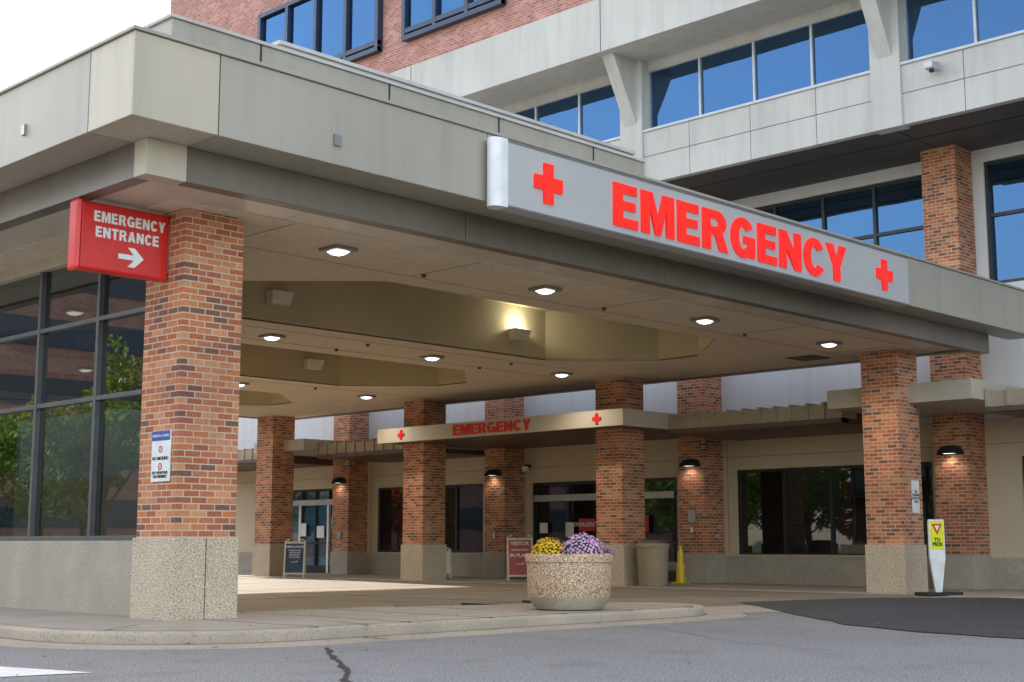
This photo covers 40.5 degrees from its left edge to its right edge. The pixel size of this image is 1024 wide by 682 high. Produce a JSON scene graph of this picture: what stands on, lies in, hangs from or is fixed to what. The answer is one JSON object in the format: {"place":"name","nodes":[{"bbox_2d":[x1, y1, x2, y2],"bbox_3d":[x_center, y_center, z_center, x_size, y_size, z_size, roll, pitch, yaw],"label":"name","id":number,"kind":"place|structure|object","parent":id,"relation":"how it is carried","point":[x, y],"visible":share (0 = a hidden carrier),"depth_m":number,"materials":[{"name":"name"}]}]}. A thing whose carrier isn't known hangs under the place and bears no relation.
{"place":"outdoors","nodes":[
{"label":"outdoors","id":0,"kind":"place"},
{"bbox_2d":[0,0,170,89],"label":"sky","id":1,"kind":"structure","parent":0,"point":[35,35],"materials":[{"name":"white"}]},
{"bbox_2d":[129,538,238,620],"bbox_3d":[-3.881,2.817,16.428,0.900,0.960,0.900,-8,-12,44],"label":"column base","id":2,"kind":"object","parent":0,"point":[168,583],"depth_m":16.10,"materials":[{"name":"concrete"}]},
{"bbox_2d":[136,208,243,537],"bbox_3d":[-3.881,0.425,16.778,0.830,3.895,0.830,-8,-12,44],"label":"shaft","id":3,"kind":"object","parent":2,"relation":"on","point":[191,355],"visible":0.79,"depth_m":16.48,"materials":[{"name":"orange brick"}]},
{"bbox_2d":[67,198,169,282],"bbox_3d":[-4.582,-1.159,16.261,0.220,0.840,1.250,-8,-12,44],"label":"emergency entrance sign","id":4,"kind":"object","parent":3,"relation":"attached to","point":[105,239],"visible":1,"depth_m":16.13,"materials":[{"name":"red metal"}]},
{"bbox_2d":[151,429,171,481],"bbox_3d":[-4.121,1.349,16.271,0.400,0.600,0.026,-8,-12,44],"label":"no smoking sign","id":5,"kind":"object","parent":3,"relation":"attached to","point":[161,457],"visible":1,"depth_m":16.25,"materials":[{"name":"white plastic"}]},
{"bbox_2d":[0,13,1023,419],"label":"entrance canopy","id":6,"kind":"object","parent":3,"relation":"on","point":[296,157],"visible":0.85,"depth_m":19.57,"materials":[{"name":"metal"}]},
{"bbox_2d":[0,251,67,284],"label":"head","id":7,"kind":"object","parent":6,"relation":"attached to","point":[37,267],"depth_m":19.59},
{"bbox_2d":[258,334,285,340],"bbox_3d":[-4.599,-0.060,26.574,0.380,0.090,0.380,-8,-12,44],"label":"ceiling lamp","id":8,"kind":"object","parent":6,"relation":"attached to","point":[271,337],"visible":1,"depth_m":26.49,"materials":[{"name":"glass"}]},
{"bbox_2d":[265,289,293,305],"bbox_3d":[-4.200,-0.778,25.084,0.256,0.240,0.476,-8,-12,44],"label":"wall uplight","id":9,"kind":"object","parent":6,"relation":"attached to","point":[278,297],"depth_m":24.99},
{"bbox_2d":[304,359,323,369],"bbox_3d":[-4.916,0.586,34.417,0.256,0.240,0.476,-8,-12,44],"label":"wall uplight","id":10,"kind":"object","parent":6,"relation":"attached to","point":[313,364],"depth_m":34.32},
{"bbox_2d":[319,244,357,255],"bbox_3d":[-2.346,-1.208,18.729,0.380,0.090,0.380,-8,-12,44],"label":"ceiling lamp","id":11,"kind":"object","parent":6,"relation":"attached to","point":[337,250],"visible":1,"depth_m":18.64,"materials":[{"name":"glass"}]},
{"bbox_2d":[357,394,375,398],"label":"ceiling lamp","id":12,"kind":"object","parent":6,"relation":"attached to","point":[365,396],"visible":1,"depth_m":37.23,"materials":[{"name":"glass"}]},
{"bbox_2d":[420,355,444,360],"bbox_3d":[-1.701,0.369,29.513,0.380,0.090,0.380,-8,-12,44],"label":"ceiling lamp","id":13,"kind":"object","parent":6,"relation":"attached to","point":[431,357],"visible":1,"depth_m":29.43,"materials":[{"name":"grey metal"}]},
{"bbox_2d":[508,327,530,341],"bbox_3d":[0.165,-0.131,29.510,0.256,0.240,0.476,-8,-12,44],"label":"wall uplight","id":14,"kind":"object","parent":6,"relation":"attached to","point":[519,334],"depth_m":29.41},
{"bbox_2d":[528,285,561,294],"bbox_3d":[0.518,-0.783,21.633,0.380,0.090,0.380,-8,-12,44],"label":"ceiling lamp","id":15,"kind":"object","parent":6,"relation":"attached to","point":[545,289],"visible":1,"depth_m":21.55,"materials":[{"name":"glass"}]},
{"bbox_2d":[550,372,572,376],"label":"ceiling lamp","id":16,"kind":"object","parent":6,"relation":"attached to","point":[561,374],"visible":1,"depth_m":32.31,"materials":[{"name":"glass"}]},
{"bbox_2d":[487,136,909,306],"bbox_3d":[3.400,-1.613,21.347,0.252,0.900,10.550,-8,-12,44],"label":"emergency sign","id":17,"kind":"object","parent":6,"relation":"attached to","point":[528,181],"visible":1,"depth_m":20.21,"materials":[{"name":"grey metal"}]},
{"bbox_2d":[690,316,719,323],"bbox_3d":[3.416,-0.353,24.572,0.380,0.090,0.380,-8,-12,44],"label":"ceiling lamp","id":18,"kind":"object","parent":6,"relation":"attached to","point":[705,320],"visible":1,"depth_m":24.48,"materials":[{"name":"glass"}]},
{"bbox_2d":[816,341,841,346],"bbox_3d":[6.280,0.071,27.475,0.380,0.090,0.380,-8,-12,44],"label":"ceiling lamp","id":19,"kind":"object","parent":6,"relation":"attached to","point":[829,343],"visible":1,"depth_m":27.39,"materials":[{"name":"grey metal"}]},
{"bbox_2d":[203,539,206,618],"bbox_3d":[-3.567,2.760,16.112,0.008,0.920,0.010,-8,-12,44],"label":"base joint","id":20,"kind":"object","parent":2,"relation":"attached to","point":[205,578],"visible":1,"depth_m":16.11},
{"bbox_2d":[0,600,746,649],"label":"sidewalk","id":21,"kind":"structure","parent":0,"point":[32,628],"depth_m":15.61,"materials":[{"name":"concrete"}]},
{"bbox_2d":[0,540,131,615],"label":"base wall","id":22,"kind":"structure","parent":21,"relation":"on","point":[84,576],"depth_m":18.03,"materials":[{"name":"concrete"}]},
{"bbox_2d":[0,272,144,540],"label":"mullions","id":23,"kind":"object","parent":22,"relation":"on","point":[96,398],"visible":0.34,"depth_m":18.42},
{"bbox_2d":[0,267,145,536],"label":"glass pane","id":24,"kind":"object","parent":23,"relation":"in","point":[63,476],"depth_m":18.65,"materials":[{"name":"glass"}]},
{"bbox_2d":[525,554,612,610],"bbox_3d":[0.761,3.208,18.494,1.176,0.735,1.176,-8,-12,44],"label":"planter","id":25,"kind":"object","parent":21,"relation":"on","point":[568,582],"visible":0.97,"depth_m":18.02,"materials":[{"name":"concrete"}]},
{"bbox_2d":[531,537,565,553],"bbox_3d":[0.499,2.761,18.539,0.474,0.288,0.448,-8,-12,44],"label":"yellow chrysanthemum","id":26,"kind":"object","parent":25,"relation":"on","point":[548,546],"visible":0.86,"depth_m":18.43,"materials":[{"name":"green plant"}]},
{"bbox_2d":[560,532,605,553],"bbox_3d":[0.942,2.725,18.529,0.638,0.354,0.642,-8,-12,44],"label":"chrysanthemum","id":27,"kind":"object","parent":25,"relation":"in","point":[582,544],"visible":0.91,"depth_m":18.38,"materials":[{"name":"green plant"}]},
{"bbox_2d":[597,545,613,556],"bbox_3d":[1.231,2.814,18.485,0.274,0.175,0.267,-8,-12,44],"label":"pink chrysanthemum","id":28,"kind":"object","parent":25,"relation":"in","point":[608,551],"visible":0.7,"depth_m":18.41,"materials":[{"name":"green plant"}]},
{"bbox_2d":[0,612,1023,681],"bbox_3d":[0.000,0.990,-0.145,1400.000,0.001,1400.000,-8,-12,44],"label":"road","id":29,"kind":"structure","parent":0,"point":[656,654],"depth_m":12.22,"materials":[{"name":"asphalt"}]},
{"bbox_2d":[0,666,90,676],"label":"road marking","id":30,"kind":"object","parent":29,"relation":"on","point":[9,671],"visible":1,"depth_m":10.83,"materials":[{"name":"white paint"}]},
{"bbox_2d":[325,647,351,681],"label":"tar crack","id":31,"kind":"object","parent":29,"relation":"on","point":[345,669],"visible":1,"depth_m":11.35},
{"bbox_2d":[733,140,1023,200],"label":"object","id":32,"kind":"object","parent":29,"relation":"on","point":[873,171],"depth_m":34.11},
{"bbox_2d":[390,0,849,107],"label":"concrete band","id":33,"kind":"object","parent":32,"relation":"on","point":[557,51],"depth_m":35.13,"materials":[{"name":"concrete"}]},
{"bbox_2d":[171,0,593,73],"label":"brick wall","id":34,"kind":"structure","parent":33,"relation":"on","point":[241,17],"depth_m":40.09,"materials":[{"name":"brick"}]},
{"bbox_2d":[352,0,382,62],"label":"window box","id":35,"kind":"object","parent":34,"relation":"attached to","point":[381,33],"visible":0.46,"depth_m":40.82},
{"bbox_2d":[257,0,381,61],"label":"window frame","id":36,"kind":"object","parent":35,"relation":"attached to","point":[363,51],"visible":0.48,"depth_m":41.83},
{"bbox_2d":[263,0,374,55],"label":"window glass","id":37,"kind":"object","parent":36,"relation":"in","point":[361,20],"visible":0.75,"depth_m":42.59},
{"bbox_2d":[407,0,505,41],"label":"window box","id":38,"kind":"object","parent":34,"relation":"attached to","point":[458,22],"visible":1,"depth_m":38.44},
{"bbox_2d":[401,0,504,41],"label":"window frame","id":39,"kind":"object","parent":38,"relation":"attached to","point":[467,10],"visible":1,"depth_m":38.73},
{"bbox_2d":[408,0,476,26],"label":"window glass","id":40,"kind":"object","parent":39,"relation":"in","point":[419,11],"visible":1,"depth_m":39.39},
{"bbox_2d":[498,0,860,111],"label":"ribbon wall","id":41,"kind":"structure","parent":33,"relation":"attached to","point":[767,30],"depth_m":33.87,"materials":[{"name":"concrete"}]},
{"bbox_2d":[666,100,1023,200],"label":"soffit","id":42,"kind":"structure","parent":32,"relation":"attached to","point":[1003,132],"depth_m":32.20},
{"bbox_2d":[620,60,647,175],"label":"pier","id":43,"kind":"structure","parent":42,"relation":"on","point":[632,137],"depth_m":34.96,"materials":[{"name":"concrete"}]},
{"bbox_2d":[602,53,635,126],"bbox_3d":[2.691,-6.301,34.834,0.360,1.650,0.890,-8,-12,44],"label":"bracket","id":44,"kind":"object","parent":43,"relation":"attached to","point":[621,70],"visible":1,"depth_m":34.85,"materials":[{"name":"concrete"}]},
{"bbox_2d":[648,70,1016,181],"bbox_3d":[11.167,-5.649,27.332,62.650,1.290,0.260,-8,-12,44],"label":"spandrel back","id":45,"kind":"object","parent":42,"relation":"on","point":[842,141],"depth_m":31.16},
{"bbox_2d":[607,33,1023,181],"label":"spandrel panels","id":46,"kind":"object","parent":45,"relation":"attached to","point":[948,92],"visible":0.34,"depth_m":31.06,"materials":[{"name":"concrete"}]},
{"bbox_2d":[603,30,1023,142],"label":"sill metal","id":47,"kind":"object","parent":46,"relation":"on","point":[840,79],"depth_m":31.21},
{"bbox_2d":[511,82,610,134],"bbox_3d":[0.669,-5.657,37.783,6.380,1.610,0.083,-8,-12,44],"label":"window frame","id":48,"kind":"object","parent":47,"relation":"on","point":[579,93],"visible":0.22,"depth_m":36.87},
{"bbox_2d":[516,85,619,140],"bbox_3d":[0.684,-5.655,37.799,6.380,1.610,0.001,-8,-12,44],"label":"window glass","id":49,"kind":"object","parent":48,"relation":"in","point":[600,115],"depth_m":36.53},
{"bbox_2d":[648,7,861,128],"bbox_3d":[5.751,-6.375,32.877,6.380,1.610,0.083,-8,-12,44],"label":"window frame","id":50,"kind":"object","parent":47,"relation":"on","point":[753,41],"visible":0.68,"depth_m":32.92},
{"bbox_2d":[651,10,869,127],"bbox_3d":[5.766,-6.372,32.892,6.380,1.610,0.001,-8,-12,44],"label":"window glass","id":51,"kind":"object","parent":50,"relation":"in","point":[841,46],"visible":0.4,"depth_m":32.71,"materials":[{"name":"glass"}]},
{"bbox_2d":[903,0,977,60],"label":"window frame","id":52,"kind":"object","parent":47,"relation":"on","point":[974,7],"visible":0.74,"depth_m":30.05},
{"bbox_2d":[907,0,1023,59],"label":"window glass","id":53,"kind":"object","parent":52,"relation":"in","point":[935,26],"visible":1,"depth_m":29.38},
{"bbox_2d":[868,0,909,134],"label":"pier","id":54,"kind":"structure","parent":46,"relation":"attached to","point":[886,95],"depth_m":30.02,"materials":[{"name":"concrete"}]},
{"bbox_2d":[860,0,891,58],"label":"bracket","id":55,"kind":"object","parent":54,"relation":"attached to","point":[876,13],"visible":1,"depth_m":29.98,"materials":[{"name":"concrete"}]},
{"bbox_2d":[924,60,939,72],"bbox_3d":[8.841,-5.760,29.099,0.200,0.280,0.470,-8,-12,44],"label":"security camera","id":56,"kind":"object","parent":46,"relation":"attached to","point":[931,66],"visible":1,"depth_m":28.97,"materials":[{"name":"white plastic"}]},
{"bbox_2d":[690,115,1023,188],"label":"soffit panel joint","id":57,"kind":"object","parent":42,"relation":"attached to","point":[868,149],"visible":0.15,"depth_m":31.37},
{"bbox_2d":[730,141,1023,288],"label":"second floor wall","id":58,"kind":"structure","parent":32,"relation":"attached to","point":[980,157],"depth_m":31.76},
{"bbox_2d":[754,175,923,244],"bbox_3d":[7.752,-2.228,34.350,5.730,2.850,0.083,-8,-12,44],"label":"window frame","id":59,"kind":"object","parent":58,"relation":"attached to","point":[875,235],"visible":0.2,"depth_m":33.55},
{"bbox_2d":[762,179,924,258],"bbox_3d":[7.767,-2.226,34.365,5.730,2.850,0.001,-8,-12,44],"label":"window glass","id":60,"kind":"object","parent":59,"relation":"in","point":[899,205],"depth_m":33.45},
{"bbox_2d":[984,155,1023,282],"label":"window frame","id":61,"kind":"object","parent":58,"relation":"attached to","point":[990,215],"visible":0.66,"depth_m":31.30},
{"bbox_2d":[989,159,1023,280],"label":"window glass","id":62,"kind":"object","parent":61,"relation":"in","point":[1006,180],"visible":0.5,"depth_m":31.12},
{"bbox_2d":[538,538,560,552],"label":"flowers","id":63,"kind":"object","parent":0,"point":[559,541],"visible":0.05,"depth_m":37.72,"materials":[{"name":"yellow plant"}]},
{"bbox_2d":[237,378,1023,597],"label":"walkway","id":64,"kind":"structure","parent":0,"point":[838,412],"depth_m":33.01,"materials":[{"name":"concrete"}]},
{"bbox_2d":[252,544,292,575],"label":"column base","id":65,"kind":"object","parent":64,"relation":"on","point":[267,559],"depth_m":42.68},
{"bbox_2d":[254,415,294,543],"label":"shaft","id":66,"kind":"object","parent":65,"relation":"on","point":[274,494],"visible":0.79,"depth_m":43.12,"materials":[{"name":"orange brick"}]},
{"bbox_2d":[283,539,305,577],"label":"sandwich board","id":67,"kind":"object","parent":64,"relation":"on","point":[294,557],"visible":1,"depth_m":41.10,"materials":[{"name":"blue plastic"}]},
{"bbox_2d":[330,552,366,574],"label":"pilaster base","id":68,"kind":"object","parent":64,"relation":"on","point":[347,563],"visible":0.84,"depth_m":44.80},
{"bbox_2d":[331,413,368,551],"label":"pilaster","id":69,"kind":"object","parent":64,"relation":"on","point":[349,507],"visible":0.36,"depth_m":45.18,"materials":[{"name":"orange brick"}]},
{"bbox_2d":[331,477,346,483],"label":"wall lamp","id":70,"kind":"object","parent":69,"relation":"attached to","point":[339,480],"visible":1,"depth_m":45.01,"materials":[{"name":"black metal"}]},
{"bbox_2d":[400,545,446,579],"bbox_3d":[-2.439,6.119,38.247,0.900,1.000,0.900,-8,-12,44],"label":"column base","id":71,"kind":"object","parent":64,"relation":"on","point":[423,562],"depth_m":37.93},
{"bbox_2d":[402,399,445,544],"bbox_3d":[-2.439,3.662,38.606,0.830,3.985,0.830,-8,-12,44],"label":"shaft","id":72,"kind":"object","parent":71,"relation":"on","point":[424,466],"visible":1,"depth_m":38.29,"materials":[{"name":"orange brick"}]},
{"bbox_2d":[446,547,451,577],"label":"sandwich board","id":73,"kind":"object","parent":64,"relation":"on","point":[448,566],"visible":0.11,"depth_m":40.78,"materials":[{"name":"white paint"}]},
{"bbox_2d":[397,413,600,439],"bbox_3d":[-0.507,2.190,35.186,7.260,0.280,0.020,-8,-12,44],"label":"emergency sign","id":74,"kind":"object","parent":64,"relation":"attached to","point":[469,428],"visible":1,"depth_m":35.23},
{"bbox_2d":[483,552,522,577],"bbox_3d":[-0.238,6.502,40.210,0.890,0.730,0.825,-8,-12,44],"label":"pilaster base","id":75,"kind":"object","parent":64,"relation":"on","point":[494,565],"visible":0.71,"depth_m":39.90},
{"bbox_2d":[484,397,523,552],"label":"pilaster","id":76,"kind":"object","parent":64,"relation":"on","point":[504,508],"visible":0.29,"depth_m":40.27,"materials":[{"name":"orange brick"}]},
{"bbox_2d":[484,469,501,476],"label":"wall lamp","id":77,"kind":"object","parent":76,"relation":"attached to","point":[493,473],"visible":1,"depth_m":40.12,"materials":[{"name":"black metal"}]},
{"bbox_2d":[506,535,532,580],"bbox_3d":[0.206,5.889,37.699,0.700,1.224,0.479,1,-8,-6],"label":"sandwich board","id":78,"kind":"object","parent":64,"relation":"on","point":[517,549],"visible":0.95,"depth_m":37.61,"materials":[{"name":"red plastic"}]},
{"bbox_2d":[602,545,638,585],"bbox_3d":[2.628,5.403,33.354,0.900,1.000,0.900,-8,-12,44],"label":"column base","id":79,"kind":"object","parent":64,"relation":"on","point":[624,567],"depth_m":32.88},
{"bbox_2d":[595,378,644,544],"bbox_3d":[2.628,2.947,33.713,0.830,3.985,0.830,-8,-12,44],"label":"shaft","id":80,"kind":"object","parent":79,"relation":"on","point":[620,502],"visible":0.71,"depth_m":33.40,"materials":[{"name":"orange brick"}]},
{"bbox_2d":[238,552,1023,589],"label":"stone base wall","id":81,"kind":"structure","parent":64,"relation":"on","point":[1008,573],"depth_m":33.97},
{"bbox_2d":[235,417,1023,557],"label":"ground wall","id":82,"kind":"structure","parent":81,"relation":"on","point":[1005,482],"depth_m":35.40,"materials":[{"name":"paint"}]},
{"bbox_2d":[292,488,332,572],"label":"sliding door","id":83,"kind":"structure","parent":82,"relation":"attached to","point":[314,517],"depth_m":47.47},
{"bbox_2d":[293,499,331,505],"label":"operator header","id":84,"kind":"object","parent":83,"relation":"attached to","point":[312,502],"visible":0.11,"depth_m":47.44},
{"bbox_2d":[298,505,330,572],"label":"door posts","id":85,"kind":"object","parent":83,"relation":"attached to","point":[328,537],"depth_m":46.76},
{"bbox_2d":[300,523,331,537],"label":"white poster","id":86,"kind":"object","parent":85,"relation":"attached to","point":[320,531],"visible":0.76,"depth_m":47.12,"materials":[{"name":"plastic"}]},
{"bbox_2d":[306,542,331,572],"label":"door rail","id":87,"kind":"object","parent":83,"relation":"attached to","point":[315,568],"depth_m":47.02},
{"bbox_2d":[378,484,482,552],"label":"window frame","id":88,"kind":"object","parent":82,"relation":"attached to","point":[456,517],"visible":0.48,"depth_m":42.61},
{"bbox_2d":[381,486,482,552],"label":"window glass","id":89,"kind":"object","parent":88,"relation":"in","point":[470,517],"visible":0.4,"depth_m":42.68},
{"bbox_2d":[521,465,530,471],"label":"security camera","id":90,"kind":"object","parent":82,"relation":"attached to","point":[525,468],"visible":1,"depth_m":40.22,"materials":[{"name":"white plastic"}]},
{"bbox_2d":[533,477,677,570],"bbox_3d":[2.545,5.228,38.409,5.300,2.730,0.103,-8,-12,44],"label":"sliding door","id":91,"kind":"structure","parent":82,"relation":"attached to","point":[556,516],"depth_m":39.01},
{"bbox_2d":[574,522,595,526],"bbox_3d":[2.092,5.123,38.741,0.963,0.122,0.004,-8,-12,44],"label":"door text","id":92,"kind":"object","parent":91,"relation":"attached to","point":[582,524],"depth_m":38.82,"materials":[{"name":"paint"}]},
{"bbox_2d":[534,491,675,501],"bbox_3d":[2.504,4.321,38.499,5.100,0.190,0.160,-8,-12,44],"label":"operator header","id":93,"kind":"object","parent":91,"relation":"attached to","point":[592,496],"visible":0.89,"depth_m":38.92},
{"bbox_2d":[535,541,676,580],"bbox_3d":[2.535,6.058,38.278,5.100,1.030,0.110,-8,-12,44],"label":"door rail","id":94,"kind":"object","parent":91,"relation":"attached to","point":[671,575],"depth_m":36.56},
{"bbox_2d":[238,335,1023,449],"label":"wall","id":95,"kind":"structure","parent":82,"relation":"attached to","point":[1002,361],"depth_m":35.48,"materials":[{"name":"paint"}]},
{"bbox_2d":[248,442,1023,553],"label":"wall panel joint","id":96,"kind":"object","parent":82,"relation":"attached to","point":[727,457],"depth_m":35.59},
{"bbox_2d":[737,462,933,555],"bbox_3d":[7.720,4.102,33.442,5.400,2.160,0.083,-8,-12,44],"label":"window frame","id":97,"kind":"object","parent":82,"relation":"attached to","point":[784,470],"visible":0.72,"depth_m":34.22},
{"bbox_2d":[741,465,932,553],"bbox_3d":[7.735,4.124,33.454,5.400,2.200,0.001,-8,-12,44],"label":"window glass","id":98,"kind":"object","parent":97,"relation":"in","point":[808,511],"visible":0.6,"depth_m":33.92,"materials":[{"name":"glass"}]},
{"bbox_2d":[374,552,928,557],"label":"sill","id":99,"kind":"structure","parent":81,"relation":"on","point":[761,555],"depth_m":34.30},
{"bbox_2d":[636,539,669,586],"bbox_3d":[3.297,5.186,32.422,0.800,1.080,0.800,-8,-12,44],"label":"trash can","id":100,"kind":"object","parent":64,"relation":"on","point":[652,556],"visible":1,"depth_m":32.12,"materials":[{"name":"brown metal"}]},
{"bbox_2d":[672,546,689,583],"bbox_3d":[4.204,5.577,34.577,0.320,0.930,0.320,-8,-12,44],"label":"caution cone","id":101,"kind":"object","parent":64,"relation":"on","point":[680,573],"visible":1,"depth_m":34.48,"materials":[{"name":"yellow plastic"}]},
{"bbox_2d":[677,377,724,553],"bbox_3d":[4.856,0.903,36.030,0.830,9.160,0.800,-8,-12,44],"label":"pilaster","id":102,"kind":"object","parent":64,"relation":"on","point":[701,489],"visible":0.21,"depth_m":35.38,"materials":[{"name":"orange brick"}]},
{"bbox_2d":[679,459,700,467],"bbox_3d":[4.463,3.101,35.302,0.625,0.220,0.325,-8,-12,44],"label":"wall lamp","id":103,"kind":"object","parent":102,"relation":"attached to","point":[686,463],"visible":1,"depth_m":35.21,"materials":[{"name":"black metal"}]},
{"bbox_2d":[688,509,695,532],"bbox_3d":[4.559,4.567,35.165,0.240,0.580,0.040,-8,-12,44],"label":"intercom panel","id":104,"kind":"object","parent":102,"relation":"attached to","point":[691,515],"visible":1,"depth_m":35.15,"materials":[{"name":"grey metal"}]},
{"bbox_2d":[683,554,725,582],"bbox_3d":[4.844,5.784,35.303,0.890,0.730,0.825,-8,-12,44],"label":"pilaster base","id":105,"kind":"object","parent":64,"relation":"on","point":[704,568],"visible":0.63,"depth_m":34.95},
{"bbox_2d":[865,545,927,593],"bbox_3d":[7.853,4.665,28.309,0.900,1.000,0.900,-8,-12,44],"label":"column base","id":106,"kind":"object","parent":64,"relation":"on","point":[896,568],"depth_m":27.99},
{"bbox_2d":[860,349,923,544],"bbox_3d":[7.853,2.209,28.669,0.830,3.985,0.830,-8,-12,44],"label":"shaft","id":107,"kind":"object","parent":106,"relation":"on","point":[891,445],"visible":0.86,"depth_m":28.37,"materials":[{"name":"orange brick"}]},
{"bbox_2d":[911,480,920,512],"bbox_3d":[8.239,3.178,28.297,0.030,0.660,0.348,-8,-12,44],"label":"notice sign","id":108,"kind":"object","parent":107,"relation":"attached to","point":[915,496],"visible":1,"depth_m":28.27,"materials":[{"name":"white plastic"}]},
{"bbox_2d":[914,519,962,595],"bbox_3d":[8.273,4.206,26.981,0.840,1.460,0.560,3,-9,-21],"label":"pedestrian crossing sign","id":109,"kind":"object","parent":64,"relation":"on","point":[936,542],"visible":1,"depth_m":26.96,"materials":[{"name":"white plastic"}]},
{"bbox_2d":[920,144,990,555],"bbox_3d":[9.937,0.186,31.123,0.830,9.160,0.800,-8,-12,44],"label":"pilaster","id":110,"kind":"object","parent":64,"relation":"on","point":[961,496],"visible":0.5,"depth_m":30.75,"materials":[{"name":"orange brick"}]},
{"bbox_2d":[936,445,963,455],"bbox_3d":[9.544,2.383,30.395,0.625,0.220,0.325,-8,-12,44],"label":"wall lamp","id":111,"kind":"object","parent":110,"relation":"attached to","point":[950,450],"visible":1,"depth_m":30.32,"materials":[{"name":"black metal"}]},
{"bbox_2d":[943,555,991,589],"bbox_3d":[9.925,5.067,30.397,0.890,0.730,0.825,-8,-12,44],"label":"pilaster base","id":112,"kind":"object","parent":64,"relation":"on","point":[967,572],"visible":0.78,"depth_m":30.05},
{"bbox_2d":[237,576,1023,637],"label":"driveway","id":113,"kind":"structure","parent":0,"point":[995,617],"depth_m":24.46,"materials":[{"name":"concrete"}]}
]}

